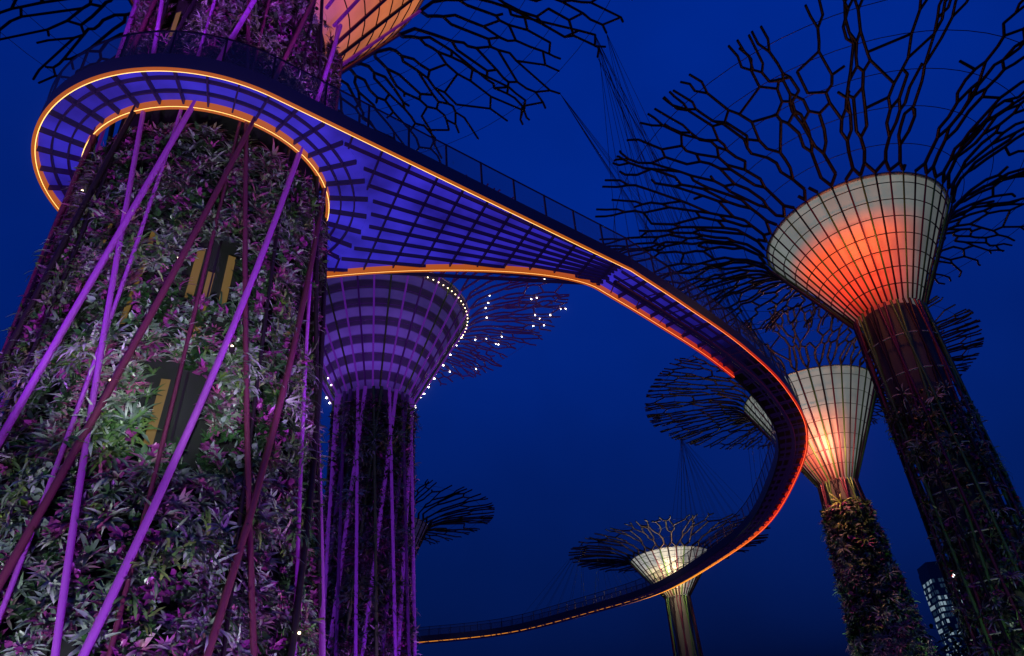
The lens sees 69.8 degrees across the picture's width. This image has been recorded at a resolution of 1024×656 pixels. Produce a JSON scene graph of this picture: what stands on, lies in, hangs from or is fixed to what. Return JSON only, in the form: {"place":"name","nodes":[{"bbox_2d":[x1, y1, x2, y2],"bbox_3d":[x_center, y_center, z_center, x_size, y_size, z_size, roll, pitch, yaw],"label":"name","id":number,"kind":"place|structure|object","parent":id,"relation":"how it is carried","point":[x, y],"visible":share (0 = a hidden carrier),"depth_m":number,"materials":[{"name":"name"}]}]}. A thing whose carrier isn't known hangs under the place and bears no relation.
{"place":"outdoors","nodes":[
{"label":"outdoors","id":0,"kind":"place"},
{"bbox_2d":[36,71,805,644],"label":"elevated walkway","id":1,"kind":"structure","parent":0,"point":[598,272],"depth_m":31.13,"materials":[{"name":"metal"}]},
{"bbox_2d":[31,30,808,642],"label":"skyway edges","id":2,"kind":"object","parent":1,"relation":"attached to","point":[257,82],"visible":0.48,"depth_m":28.86,"materials":[{"name":"orange metal"}]},
{"bbox_2d":[517,540,685,621],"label":"cables","id":3,"kind":"object","parent":2,"relation":"attached to","point":[599,542],"visible":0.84,"depth_m":97.98,"materials":[{"name":"black metal"}]},
{"bbox_2d":[0,0,1023,655],"label":"sky","id":4,"kind":"structure","parent":0,"point":[559,437],"materials":[{"name":"blue"}]},
{"bbox_2d":[917,560,985,655],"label":"distant tower","id":5,"kind":"structure","parent":0,"point":[933,586],"depth_m":509.10,"materials":[{"name":"grey"}]},
{"label":"ground","id":6,"kind":"structure","parent":0,"visible":0},
{"bbox_2d":[0,0,341,655],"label":"trunk","id":7,"kind":"object","parent":6,"relation":"on","point":[200,543],"visible":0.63,"depth_m":19.07,"materials":[{"name":"green plant"}]},
{"bbox_2d":[0,0,632,655],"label":"tree","id":8,"kind":"object","parent":6,"relation":"on","point":[244,534],"depth_m":21.97,"materials":[{"name":"purple metal"}]},
{"bbox_2d":[0,0,324,655],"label":"climbing plants","id":9,"kind":"object","parent":8,"relation":"attached to","point":[220,276],"visible":0.12,"depth_m":19.95,"materials":[{"name":"green plant"}]},
{"bbox_2d":[78,190,301,641],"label":"spotlights","id":10,"kind":"object","parent":8,"relation":"attached to","point":[231,351],"visible":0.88,"depth_m":19.82,"materials":[{"name":"white"}]},
{"bbox_2d":[560,59,788,440],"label":"cables","id":11,"kind":"object","parent":8,"relation":"hanging from","point":[592,144],"visible":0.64,"depth_m":50.35,"materials":[{"name":"black metal"}]},
{"bbox_2d":[595,33,768,359],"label":"cables","id":12,"kind":"object","parent":8,"relation":"hanging from","point":[600,51],"visible":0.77,"depth_m":44.05,"materials":[{"name":"black metal"}]},
{"bbox_2d":[322,392,422,655],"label":"trunk","id":13,"kind":"object","parent":6,"relation":"on","point":[366,552],"visible":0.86,"depth_m":56.99,"materials":[{"name":"green plant"}]},
{"bbox_2d":[313,479,494,553],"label":"tree","id":14,"kind":"object","parent":6,"relation":"on","point":[450,520],"depth_m":99.47,"materials":[{"name":"black metal"}]},
{"bbox_2d":[310,174,569,655],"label":"tree","id":15,"kind":"object","parent":6,"relation":"on","point":[372,460],"depth_m":63.55,"materials":[{"name":"purple metal"}]},
{"bbox_2d":[326,277,565,405],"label":"fairy lights","id":16,"kind":"object","parent":15,"relation":"attached to","point":[462,337],"visible":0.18,"depth_m":71.01,"materials":[{"name":"white glass"}]},
{"bbox_2d":[568,512,770,655],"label":"tree","id":17,"kind":"object","parent":6,"relation":"on","point":[595,553],"depth_m":99.73,"materials":[{"name":"white metal"}]},
{"bbox_2d":[595,0,1023,655],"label":"tree","id":18,"kind":"object","parent":6,"relation":"on","point":[949,214],"depth_m":35.03,"materials":[{"name":"metal"}]},
{"bbox_2d":[631,257,780,372],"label":"cables","id":19,"kind":"object","parent":18,"relation":"hanging from","point":[722,284],"visible":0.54,"depth_m":43.47,"materials":[{"name":"black metal"}]},
{"bbox_2d":[645,296,983,655],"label":"tree","id":20,"kind":"object","parent":6,"relation":"on","point":[738,416],"depth_m":70.31,"materials":[{"name":"beige metal"}]},
{"bbox_2d":[665,436,750,577],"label":"cables","id":21,"kind":"object","parent":20,"relation":"hanging from","point":[681,444],"visible":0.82,"depth_m":82.28,"materials":[{"name":"black metal"}]},
{"bbox_2d":[736,330,775,498],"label":"cables","id":22,"kind":"object","parent":20,"relation":"hanging from","point":[757,433],"visible":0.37,"depth_m":63.49,"materials":[{"name":"black metal"}]},
{"bbox_2d":[819,493,938,655],"bbox_3d":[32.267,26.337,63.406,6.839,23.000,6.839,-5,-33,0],"label":"climbing plants","id":23,"kind":"object","parent":20,"relation":"attached to","point":[888,604],"visible":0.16,"depth_m":63.44,"materials":[{"name":"green plant"}]},
{"bbox_2d":[935,627,959,655],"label":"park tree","id":24,"kind":"object","parent":6,"relation":"on","point":[943,652],"visible":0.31,"depth_m":81.31,"materials":[{"name":"green plant"}]},
{"bbox_2d":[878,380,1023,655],"bbox_3d":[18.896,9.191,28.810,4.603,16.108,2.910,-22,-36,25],"label":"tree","id":25,"kind":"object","parent":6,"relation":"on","point":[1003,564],"visible":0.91,"depth_m":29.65,"materials":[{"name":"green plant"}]},
{"bbox_2d":[929,623,978,655],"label":"park tree","id":26,"kind":"object","parent":6,"relation":"on","point":[954,643],"visible":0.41,"depth_m":92.49,"materials":[{"name":"green plant"}]},
{"bbox_2d":[927,628,986,655],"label":"park tree","id":27,"kind":"object","parent":6,"relation":"on","point":[961,645],"visible":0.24,"depth_m":89.75,"materials":[{"name":"green plant"}]}
]}

